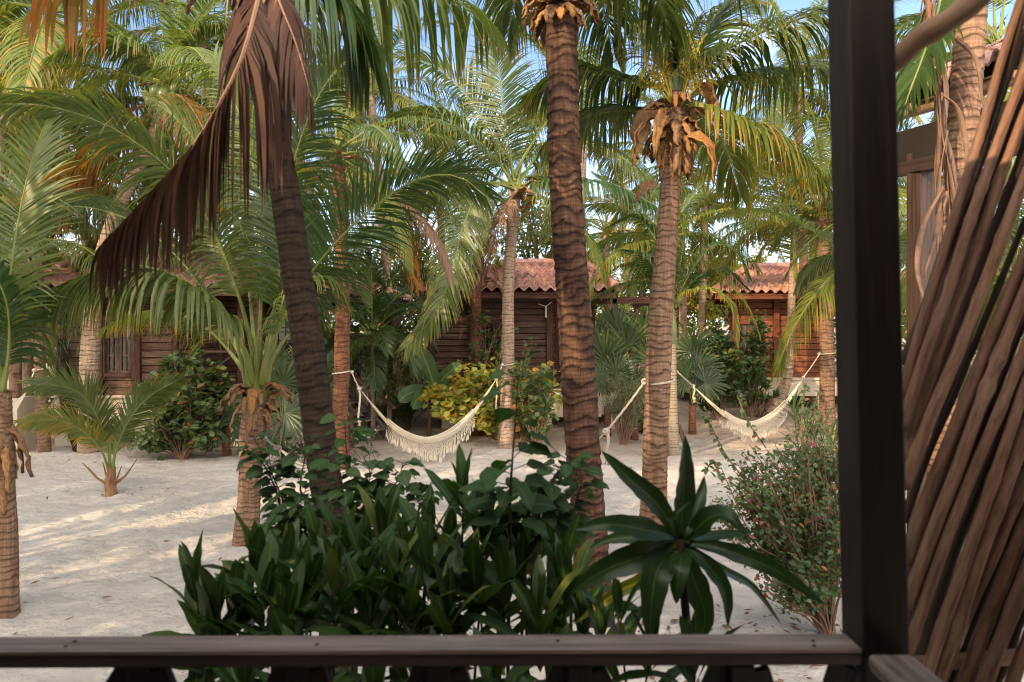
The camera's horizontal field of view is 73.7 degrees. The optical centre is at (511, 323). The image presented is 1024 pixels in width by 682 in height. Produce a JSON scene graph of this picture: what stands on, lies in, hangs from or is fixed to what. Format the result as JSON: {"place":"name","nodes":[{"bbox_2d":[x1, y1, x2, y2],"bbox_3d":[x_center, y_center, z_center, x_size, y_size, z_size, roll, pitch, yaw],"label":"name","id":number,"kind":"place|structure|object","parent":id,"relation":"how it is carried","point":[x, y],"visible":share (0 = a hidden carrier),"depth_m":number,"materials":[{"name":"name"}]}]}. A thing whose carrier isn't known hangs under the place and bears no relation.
{"place":"outdoors","nodes":[
{"label":"outdoors","id":0,"kind":"place"},
{"bbox_2d":[9,210,90,394],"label":"coconut palm","id":1,"kind":"object","parent":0,"point":[26,369],"visible":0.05,"depth_m":14.15,"materials":[{"name":"green plant"}]},
{"bbox_2d":[348,426,380,461],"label":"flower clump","id":2,"kind":"object","parent":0,"point":[374,431],"visible":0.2,"depth_m":11.97,"materials":[{"name":"green plant"}]},
{"bbox_2d":[375,395,436,430],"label":"strap plant","id":3,"kind":"object","parent":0,"point":[398,411],"visible":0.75,"depth_m":14.80,"materials":[{"name":"green plant"}]},
{"bbox_2d":[0,326,1023,681],"bbox_3d":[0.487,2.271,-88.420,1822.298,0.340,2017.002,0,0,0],"label":"sand","id":4,"kind":"structure","parent":0,"point":[86,544],"depth_m":8.14,"materials":[{"name":"beige sand"}]},
{"bbox_2d":[12,396,35,453],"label":"plaster pillar","id":5,"kind":"structure","parent":4,"relation":"on","point":[26,406],"depth_m":12.61,"materials":[{"name":"beige paint"}]},
{"bbox_2d":[7,383,53,443],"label":"leafy shrub","id":6,"kind":"object","parent":4,"relation":"on","point":[50,402],"visible":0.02,"depth_m":13.49,"materials":[{"name":"green plant"}]},
{"bbox_2d":[0,95,90,618],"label":"coconut palm","id":7,"kind":"object","parent":4,"relation":"on","point":[13,285],"visible":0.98,"depth_m":5.70,"materials":[{"name":"green plant"}]},
{"bbox_2d":[0,104,91,344],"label":"coconut palm","id":8,"kind":"object","parent":4,"relation":"on","point":[49,252],"visible":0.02,"depth_m":16.80,"materials":[{"name":"green plant"}]},
{"bbox_2d":[0,0,148,237],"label":"coconut palm","id":9,"kind":"object","parent":4,"relation":"on","point":[15,12],"visible":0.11,"depth_m":13.14,"materials":[{"name":"green plant"}]},
{"bbox_2d":[3,43,177,424],"bbox_3d":[-10.039,-2.233,15.785,6.249,9.129,5.726,0,0,0],"label":"coconut palm","id":10,"kind":"object","parent":4,"relation":"on","point":[111,196],"visible":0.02,"depth_m":15.46,"materials":[{"name":"green plant"}]},
{"bbox_2d":[0,76,195,452],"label":"coconut palm","id":11,"kind":"object","parent":4,"relation":"on","point":[44,444],"visible":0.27,"depth_m":12.27,"materials":[{"name":"green plant"}]},
{"bbox_2d":[12,368,43,414],"bbox_3d":[-7.773,1.420,10.092,0.615,1.265,4.884,0,0,-23],"label":"hammock","id":12,"kind":"object","parent":11,"relation":"hanging from","point":[16,403],"visible":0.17,"depth_m":11.85,"materials":[{"name":"fabric"}]},
{"bbox_2d":[13,360,188,496],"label":"young palm","id":13,"kind":"object","parent":4,"relation":"on","point":[96,434],"visible":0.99,"depth_m":9.27,"materials":[{"name":"green plant"}]},
{"bbox_2d":[15,264,199,451],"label":"leaning tree","id":14,"kind":"object","parent":4,"relation":"on","point":[62,356],"visible":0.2,"depth_m":12.73,"materials":[{"name":"green plant"}]},
{"bbox_2d":[0,0,229,397],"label":"coconut palm","id":15,"kind":"object","parent":4,"relation":"on","point":[37,46],"visible":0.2,"depth_m":11.37,"materials":[{"name":"green plant"}]},
{"bbox_2d":[4,92,240,261],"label":"coconut palm","id":16,"kind":"object","parent":4,"relation":"on","point":[79,241],"depth_m":17.14,"materials":[{"name":"green plant"}]},
{"bbox_2d":[3,0,344,371],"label":"coconut palm","id":17,"kind":"object","parent":4,"relation":"on","point":[136,31],"visible":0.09,"depth_m":15.12,"materials":[{"name":"green plant"}]},
{"bbox_2d":[127,344,230,460],"bbox_3d":[-5.805,1.371,11.982,1.778,2.025,1.390,0,0,13],"label":"sea grape bush","id":18,"kind":"object","parent":4,"relation":"on","point":[178,440],"visible":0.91,"depth_m":11.79,"materials":[{"name":"green plant"}]},
{"bbox_2d":[0,0,379,454],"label":"coconut palm","id":19,"kind":"object","parent":4,"relation":"on","point":[181,45],"visible":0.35,"depth_m":11.29,"materials":[{"name":"green plant"}]},
{"bbox_2d":[183,347,240,451],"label":"sea grape bush","id":20,"kind":"object","parent":4,"relation":"on","point":[223,383],"visible":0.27,"depth_m":12.60,"materials":[{"name":"green plant"}]},
{"bbox_2d":[141,508,294,681],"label":"glossy shrub","id":21,"kind":"object","parent":4,"relation":"on","point":[206,594],"visible":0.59,"depth_m":2.32,"materials":[{"name":"green plant"}]},
{"bbox_2d":[30,11,406,358],"bbox_3d":[-5.295,-1.891,13.840,6.684,8.589,5.860,0,0,0],"label":"coconut palm","id":22,"kind":"object","parent":4,"relation":"on","point":[90,243],"visible":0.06,"depth_m":13.40,"materials":[{"name":"green plant"}]},
{"bbox_2d":[32,244,410,447],"bbox_3d":[-5.790,0.290,15.401,6.987,4.201,6.154,0,0,0],"label":"cabin","id":23,"kind":"object","parent":4,"relation":"on","point":[140,364],"visible":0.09,"depth_m":13.10,"materials":[{"name":"brown wood"}]},
{"bbox_2d":[103,315,133,377],"bbox_3d":[-7.515,0.430,13.050,0.655,1.188,0.110,0,0,0],"label":"window","id":24,"kind":"structure","parent":23,"relation":"in","point":[126,347],"depth_m":13.07,"materials":[{"name":"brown wood"}]},
{"bbox_2d":[263,304,291,372],"bbox_3d":[-5.303,0.378,15.488,0.661,1.829,0.034,0,0,0],"label":"window","id":25,"kind":"structure","parent":23,"relation":"in","point":[266,307],"depth_m":15.50,"materials":[{"name":"brown glass"}]},
{"bbox_2d":[201,394,241,456],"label":"fan palm","id":26,"kind":"object","parent":4,"relation":"on","point":[227,442],"visible":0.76,"depth_m":11.98,"materials":[{"name":"green plant"}]},
{"bbox_2d":[0,24,506,546],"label":"coconut palm","id":27,"kind":"object","parent":4,"relation":"on","point":[254,390],"visible":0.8,"depth_m":6.77,"materials":[{"name":"green plant"}]},
{"bbox_2d":[235,378,674,539],"bbox_3d":[-0.716,1.372,6.815,4.572,1.732,0.411,0,0,12],"label":"hammock","id":28,"kind":"object","parent":27,"relation":"hanging from","point":[605,431],"visible":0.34,"depth_m":6.66,"materials":[{"name":"beige fabric"}]},
{"bbox_2d":[19,0,511,675],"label":"coconut palm","id":29,"kind":"object","parent":4,"relation":"on","point":[263,46],"visible":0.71,"depth_m":3.42,"materials":[{"name":"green plant"}]},
{"bbox_2d":[249,341,302,460],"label":"fan palm","id":30,"kind":"object","parent":4,"relation":"on","point":[284,368],"visible":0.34,"depth_m":11.20,"materials":[{"name":"green plant"}]},
{"bbox_2d":[228,433,329,669],"bbox_3d":[-0.981,1.417,2.899,0.409,1.910,0.359,0,0,44],"label":"hibiscus shrub","id":31,"kind":"object","parent":4,"relation":"on","point":[291,497],"visible":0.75,"depth_m":2.87,"materials":[{"name":"green plant"}]},
{"bbox_2d":[263,440,305,470],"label":"weed clump","id":32,"kind":"object","parent":4,"relation":"on","point":[298,452],"visible":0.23,"depth_m":11.19,"materials":[{"name":"green plant"}]},
{"bbox_2d":[164,16,422,411],"bbox_3d":[-5.168,-2.742,17.283,6.257,9.949,5.835,0,0,0],"label":"coconut palm","id":33,"kind":"object","parent":4,"relation":"on","point":[379,118],"visible":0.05,"depth_m":16.98,"materials":[{"name":"green plant"}]},
{"bbox_2d":[217,496,398,681],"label":"glossy shrub","id":34,"kind":"object","parent":4,"relation":"on","point":[306,585],"visible":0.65,"depth_m":2.32,"materials":[{"name":"green plant"}]},
{"bbox_2d":[134,0,500,470],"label":"coconut palm","id":35,"kind":"object","parent":4,"relation":"on","point":[341,364],"visible":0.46,"depth_m":10.69,"materials":[{"name":"green plant"}]},
{"bbox_2d":[332,363,515,462],"bbox_3d":[-1.359,1.555,11.764,3.584,1.657,0.389,0,0,-37],"label":"hammock","id":36,"kind":"object","parent":35,"relation":"hanging from","point":[444,435],"visible":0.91,"depth_m":11.60,"materials":[{"name":"fabric"}]},
{"bbox_2d":[324,333,415,392],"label":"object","id":37,"kind":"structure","parent":4,"relation":"on","point":[330,354],"depth_m":20.20,"materials":[{"name":"green plant"}]},
{"bbox_2d":[309,413,443,680],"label":"hibiscus shrub","id":38,"kind":"object","parent":4,"relation":"on","point":[349,496],"visible":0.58,"depth_m":2.85,"materials":[{"name":"green plant"}]},
{"bbox_2d":[330,265,427,376],"bbox_3d":[-3.603,0.100,18.879,3.276,4.114,1.958,0,0,0],"label":"oleander bush","id":39,"kind":"object","parent":4,"relation":"on","point":[363,356],"visible":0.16,"depth_m":18.85,"materials":[{"name":"green plant"}]},
{"bbox_2d":[294,0,473,399],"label":"coconut palm","id":40,"kind":"object","parent":4,"relation":"on","point":[373,105],"visible":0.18,"depth_m":18.52,"materials":[{"name":"green plant"}]},
{"bbox_2d":[315,249,453,437],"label":"palm","id":41,"kind":"object","parent":4,"relation":"on","point":[373,311],"visible":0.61,"depth_m":13.66,"materials":[{"name":"green plant"}]},
{"bbox_2d":[210,622,569,681],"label":"glossy shrub","id":42,"kind":"object","parent":4,"relation":"on","point":[369,674],"visible":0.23,"depth_m":1.91,"materials":[{"name":"green plant"}]},
{"bbox_2d":[326,243,458,329],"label":"leafy tree","id":43,"kind":"object","parent":4,"relation":"on","point":[396,279],"visible":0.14,"depth_m":22.35,"materials":[{"name":"green plant"}]},
{"bbox_2d":[367,311,428,425],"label":"croton bush","id":44,"kind":"object","parent":4,"relation":"on","point":[405,373],"visible":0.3,"depth_m":15.17,"materials":[{"name":"green plant"}]},
{"bbox_2d":[305,482,499,681],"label":"glossy shrub","id":45,"kind":"object","parent":4,"relation":"on","point":[395,598],"visible":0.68,"depth_m":2.28,"materials":[{"name":"green plant"}]},
{"bbox_2d":[354,142,468,379],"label":"leafy tree","id":46,"kind":"object","parent":4,"relation":"on","point":[433,226],"visible":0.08,"depth_m":25.95,"materials":[{"name":"green plant"}]},
{"bbox_2d":[13,417,841,681],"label":"leaf litter","id":47,"kind":"object","parent":4,"relation":"on","point":[794,627],"visible":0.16,"depth_m":5.31,"materials":[{"name":"brown plant"}]},
{"bbox_2d":[397,348,461,436],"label":"banana plant","id":48,"kind":"object","parent":4,"relation":"on","point":[413,392],"visible":0.59,"depth_m":13.71,"materials":[{"name":"green plant"}]},
{"bbox_2d":[325,70,547,270],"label":"coconut palm","id":49,"kind":"object","parent":4,"relation":"on","point":[396,174],"visible":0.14,"depth_m":21.21,"materials":[{"name":"green plant"}]},
{"bbox_2d":[380,162,552,436],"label":"coconut palm","id":50,"kind":"object","parent":4,"relation":"on","point":[475,300],"visible":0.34,"depth_m":14.37,"materials":[{"name":"green plant"}]},
{"bbox_2d":[382,444,578,681],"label":"glossy shrub","id":51,"kind":"object","parent":4,"relation":"on","point":[471,553],"visible":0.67,"depth_m":2.31,"materials":[{"name":"green plant"}]},
{"bbox_2d":[418,356,562,443],"bbox_3d":[-0.361,1.523,13.655,3.060,1.727,1.419,0,0,0],"label":"sea grape bush","id":52,"kind":"object","parent":4,"relation":"on","point":[466,398],"visible":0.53,"depth_m":13.44,"materials":[{"name":"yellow plant"}]},
{"bbox_2d":[0,0,991,681],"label":"porch","id":53,"kind":"object","parent":4,"relation":"on","point":[870,58],"visible":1,"depth_m":1.45,"materials":[{"name":"brown wood"}]},
{"bbox_2d":[903,0,1023,681],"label":"pole screen","id":54,"kind":"object","parent":53,"relation":"attached to","point":[973,489],"visible":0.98,"depth_m":1.88,"materials":[{"name":"brown wood"}]},
{"bbox_2d":[468,307,545,435],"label":"sea grape bush","id":55,"kind":"object","parent":4,"relation":"on","point":[498,353],"visible":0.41,"depth_m":14.19,"materials":[{"name":"green plant"}]},
{"bbox_2d":[366,4,657,448],"bbox_3d":[0.120,-1.768,13.112,5.488,8.503,3.968,0,0,0],"label":"coconut palm","id":56,"kind":"object","parent":4,"relation":"on","point":[518,188],"visible":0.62,"depth_m":12.63,"materials":[{"name":"green plant"}]},
{"bbox_2d":[6,266,1023,375],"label":"wood","id":57,"kind":"object","parent":4,"relation":"on","point":[691,325],"depth_m":30.12,"materials":[{"name":"brown plant"}]},
{"bbox_2d":[458,369,593,674],"bbox_3d":[0.040,1.263,2.457,0.344,2.216,0.587,0,0,33],"label":"hibiscus shrub","id":58,"kind":"object","parent":4,"relation":"on","point":[548,501],"visible":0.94,"depth_m":2.38,"materials":[{"name":"green plant"}]},
{"bbox_2d":[499,357,561,442],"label":"sea grape bush","id":59,"kind":"object","parent":4,"relation":"on","point":[541,399],"visible":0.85,"depth_m":12.38,"materials":[{"name":"green plant"}]},
{"bbox_2d":[519,423,547,442],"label":"leafy shrub","id":60,"kind":"object","parent":4,"relation":"on","point":[525,430],"visible":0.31,"depth_m":12.86,"materials":[{"name":"green plant"}]},
{"bbox_2d":[420,258,649,428],"bbox_3d":[0.698,0.365,16.903,5.338,4.050,5.152,0,0,0],"label":"cabin","id":61,"kind":"object","parent":4,"relation":"on","point":[535,309],"visible":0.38,"depth_m":14.98,"materials":[{"name":"brown wood"}]},
{"bbox_2d":[481,320,501,362],"bbox_3d":[-0.373,0.397,14.950,0.688,0.954,0.110,0,0,0],"label":"window","id":62,"kind":"structure","parent":61,"relation":"in","point":[493,325],"depth_m":14.97,"materials":[{"name":"brown glass"}]},
{"bbox_2d":[554,317,560,372],"bbox_3d":[1.055,0.465,15.251,0.110,1.230,0.355,0,0,28],"label":"window","id":63,"kind":"structure","parent":61,"relation":"in","point":[557,363],"depth_m":15.10,"materials":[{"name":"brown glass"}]},
{"bbox_2d":[464,514,640,681],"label":"glossy shrub","id":64,"kind":"object","parent":4,"relation":"on","point":[557,585],"visible":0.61,"depth_m":2.28,"materials":[{"name":"green plant"}]},
{"bbox_2d":[502,458,609,629],"bbox_3d":[0.196,1.455,2.740,0.463,1.834,0.325,0,0,-38],"label":"hibiscus shrub","id":65,"kind":"object","parent":4,"relation":"on","point":[564,520],"visible":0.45,"depth_m":2.69,"materials":[{"name":"green plant"}]},
{"bbox_2d":[486,177,628,296],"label":"leafy tree","id":66,"kind":"object","parent":4,"relation":"on","point":[533,224],"visible":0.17,"depth_m":22.77,"materials":[{"name":"green plant"}]},
{"bbox_2d":[479,8,705,248],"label":"coconut palm","id":67,"kind":"object","parent":4,"relation":"on","point":[620,163],"visible":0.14,"depth_m":17.99,"materials":[{"name":"green plant"}]},
{"bbox_2d":[422,0,767,627],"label":"coconut palm","id":68,"kind":"object","parent":4,"relation":"on","point":[555,25],"visible":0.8,"depth_m":5.23,"materials":[{"name":"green plant"}]},
{"bbox_2d":[505,145,700,377],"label":"coconut palm","id":69,"kind":"object","parent":4,"relation":"on","point":[604,234],"visible":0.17,"depth_m":23.93,"materials":[{"name":"green plant"}]},
{"bbox_2d":[591,318,638,436],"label":"fan palm","id":70,"kind":"object","parent":4,"relation":"on","point":[611,356],"visible":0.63,"depth_m":14.13,"materials":[{"name":"green plant"}]},
{"bbox_2d":[596,369,644,445],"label":"grey bush","id":71,"kind":"object","parent":4,"relation":"on","point":[628,420],"visible":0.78,"depth_m":13.23,"materials":[{"name":"green plant"}]},
{"bbox_2d":[593,303,679,440],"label":"fan palm","id":72,"kind":"object","parent":4,"relation":"on","point":[631,330],"visible":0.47,"depth_m":14.27,"materials":[{"name":"green plant"}]},
{"bbox_2d":[638,403,644,433],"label":"leafy shrub","id":73,"kind":"object","parent":4,"relation":"on","point":[641,425],"visible":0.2,"depth_m":14.43,"materials":[{"name":"green plant"}]},
{"bbox_2d":[588,237,701,377],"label":"coconut palm","id":74,"kind":"object","parent":4,"relation":"on","point":[643,308],"visible":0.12,"depth_m":19.98,"materials":[{"name":"green plant"}]},
{"bbox_2d":[584,171,727,377],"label":"coconut palm","id":75,"kind":"object","parent":4,"relation":"on","point":[642,366],"visible":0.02,"depth_m":26.87,"materials":[{"name":"green plant"}]},
{"bbox_2d":[569,578,745,681],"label":"glossy shrub","id":76,"kind":"object","parent":4,"relation":"on","point":[600,617],"visible":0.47,"depth_m":2.09,"materials":[{"name":"green plant"}]},
{"bbox_2d":[596,226,733,368],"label":"leafy tree","id":77,"kind":"object","parent":4,"relation":"on","point":[696,301],"visible":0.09,"depth_m":25.85,"materials":[{"name":"green plant"}]},
{"bbox_2d":[590,206,753,455],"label":"slender palm","id":78,"kind":"object","parent":4,"relation":"on","point":[673,430],"visible":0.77,"depth_m":11.86,"materials":[{"name":"green plant"}]},
{"bbox_2d":[587,68,772,362],"bbox_3d":[5.640,-3.429,23.299,6.395,11.220,4.831,0,0,-19],"label":"coconut palm","id":79,"kind":"object","parent":4,"relation":"on","point":[683,311],"visible":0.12,"depth_m":22.95,"materials":[{"name":"green plant"}]},
{"bbox_2d":[678,412,683,443],"bbox_3d":[3.172,2.014,12.825,0.262,0.729,0.100,0,0,0],"label":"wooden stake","id":80,"kind":"object","parent":4,"relation":"on","point":[680,429],"visible":0.3,"depth_m":12.78,"materials":[{"name":"brown wood"}]},
{"bbox_2d":[583,140,784,452],"bbox_3d":[2.816,-0.558,12.798,3.938,6.008,3.106,0,0,11],"label":"coconut palm","id":81,"kind":"object","parent":4,"relation":"on","point":[692,196],"visible":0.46,"depth_m":12.57,"materials":[{"name":"green plant"}]},
{"bbox_2d":[677,352,835,441],"bbox_3d":[4.910,1.425,13.373,4.774,1.675,0.583,0,0,-31],"label":"hammock","id":82,"kind":"object","parent":81,"relation":"hanging from","point":[764,420],"visible":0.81,"depth_m":13.06,"materials":[{"name":"fabric"}]},
{"bbox_2d":[607,102,785,336],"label":"coconut palm","id":83,"kind":"object","parent":4,"relation":"on","point":[702,300],"visible":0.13,"depth_m":20.94,"materials":[{"name":"green plant"}]},
{"bbox_2d":[570,436,825,672],"bbox_3d":[0.524,1.348,2.025,0.709,2.045,0.350,0,0,0],"label":"broad leaf plant","id":84,"kind":"object","parent":4,"relation":"on","point":[658,557],"visible":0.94,"depth_m":2.00,"materials":[{"name":"green plant"}]},
{"bbox_2d":[676,324,728,434],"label":"fan palm","id":85,"kind":"object","parent":4,"relation":"on","point":[699,361],"visible":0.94,"depth_m":14.21,"materials":[{"name":"green plant"}]},
{"bbox_2d":[512,0,896,572],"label":"coconut palm","id":86,"kind":"object","parent":4,"relation":"on","point":[679,134],"visible":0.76,"depth_m":6.32,"materials":[{"name":"green plant"}]},
{"bbox_2d":[687,320,751,420],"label":"climbing bush","id":87,"kind":"object","parent":4,"relation":"on","point":[727,352],"visible":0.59,"depth_m":15.73,"materials":[{"name":"green plant"}]},
{"bbox_2d":[675,239,790,326],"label":"leafy tree","id":88,"kind":"object","parent":4,"relation":"on","point":[714,312],"visible":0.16,"depth_m":24.24,"materials":[{"name":"green plant"}]},
{"bbox_2d":[729,357,781,419],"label":"leafy shrub","id":89,"kind":"object","parent":4,"relation":"on","point":[747,381],"visible":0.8,"depth_m":15.90,"materials":[{"name":"green plant"}]},
{"bbox_2d":[738,309,776,416],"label":"climbing bush","id":90,"kind":"object","parent":4,"relation":"on","point":[759,350],"visible":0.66,"depth_m":16.35,"materials":[{"name":"green plant"}]},
{"bbox_2d":[700,382,840,633],"bbox_3d":[2.077,1.425,5.171,1.034,1.997,1.360,0,0,35],"label":"bougainvillea","id":91,"kind":"object","parent":4,"relation":"on","point":[798,532],"visible":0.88,"depth_m":4.97,"materials":[{"name":"green plant"}]},
{"bbox_2d":[678,74,904,417],"bbox_3d":[7.083,-1.726,16.995,6.089,8.149,4.642,0,0,16],"label":"coconut palm","id":92,"kind":"object","parent":4,"relation":"on","point":[784,385],"visible":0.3,"depth_m":16.27,"materials":[{"name":"green plant"}]},
{"bbox_2d":[677,262,906,408],"bbox_3d":[8.317,0.215,19.201,7.458,3.950,4.957,0,0,0],"label":"cabin","id":93,"kind":"object","parent":4,"relation":"on","point":[768,292],"visible":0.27,"depth_m":17.47,"materials":[{"name":"red wood"}]},
{"bbox_2d":[739,321,762,361],"bbox_3d":[6.060,0.500,17.450,0.675,1.160,0.110,0,0,0],"label":"window","id":94,"kind":"structure","parent":93,"relation":"in","point":[744,329],"depth_m":17.48,"materials":[{"name":"brown glass"}]},
{"bbox_2d":[691,85,905,434],"bbox_3d":[6.567,-1.594,14.615,4.874,7.954,5.448,0,0,-37],"label":"coconut palm","id":95,"kind":"object","parent":4,"relation":"on","point":[826,372],"visible":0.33,"depth_m":14.52,"materials":[{"name":"green plant"}]},
{"bbox_2d":[767,386,837,488],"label":"leafy shrub","id":96,"kind":"object","parent":4,"relation":"on","point":[808,423],"visible":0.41,"depth_m":7.69,"materials":[{"name":"green plant"}]},
{"bbox_2d":[699,0,924,400],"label":"coconut palm","id":97,"kind":"object","parent":4,"relation":"on","point":[775,7],"visible":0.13,"depth_m":18.99,"materials":[{"name":"green plant"}]},
{"bbox_2d":[750,82,906,262],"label":"coconut palm","id":98,"kind":"object","parent":4,"relation":"on","point":[812,255],"visible":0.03,"depth_m":19.96,"materials":[{"name":"green plant"}]},
{"bbox_2d":[705,158,1023,384],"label":"coconut palm","id":99,"kind":"object","parent":4,"relation":"on","point":[808,271],"visible":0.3,"depth_m":8.55,"materials":[{"name":"green plant"}]},
{"bbox_2d":[744,13,1022,326],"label":"coconut palm","id":100,"kind":"object","parent":4,"relation":"on","point":[902,206],"visible":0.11,"depth_m":13.24,"materials":[{"name":"green plant"}]},
{"bbox_2d":[796,0,1015,387],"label":"coconut palm","id":101,"kind":"object","parent":4,"relation":"on","point":[901,23],"visible":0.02,"depth_m":12.14,"materials":[{"name":"green plant"}]},
{"bbox_2d":[896,0,991,642],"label":"coconut palm","id":102,"kind":"object","parent":4,"relation":"on","point":[963,99],"visible":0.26,"depth_m":4.51,"materials":[{"name":"brown plant"}]},
{"bbox_2d":[896,38,1023,531],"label":"neighbour porch","id":103,"kind":"object","parent":4,"relation":"on","point":[916,150],"visible":0.16,"depth_m":6.13,"materials":[{"name":"brown wood"}]},
{"bbox_2d":[902,224,1022,401],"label":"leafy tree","id":104,"kind":"object","parent":4,"relation":"on","point":[996,276],"visible":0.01,"depth_m":14.63,"materials":[{"name":"green plant"}]},
{"bbox_2d":[5,0,1023,325],"label":"sky","id":105,"kind":"structure","parent":0,"point":[787,5],"materials":[{"name":"blue"}]},
{"bbox_2d":[900,162,1023,372],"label":"palm tree","id":106,"kind":"object","parent":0,"point":[1017,221],"visible":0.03,"depth_m":11.61,"materials":[{"name":"green plant"}]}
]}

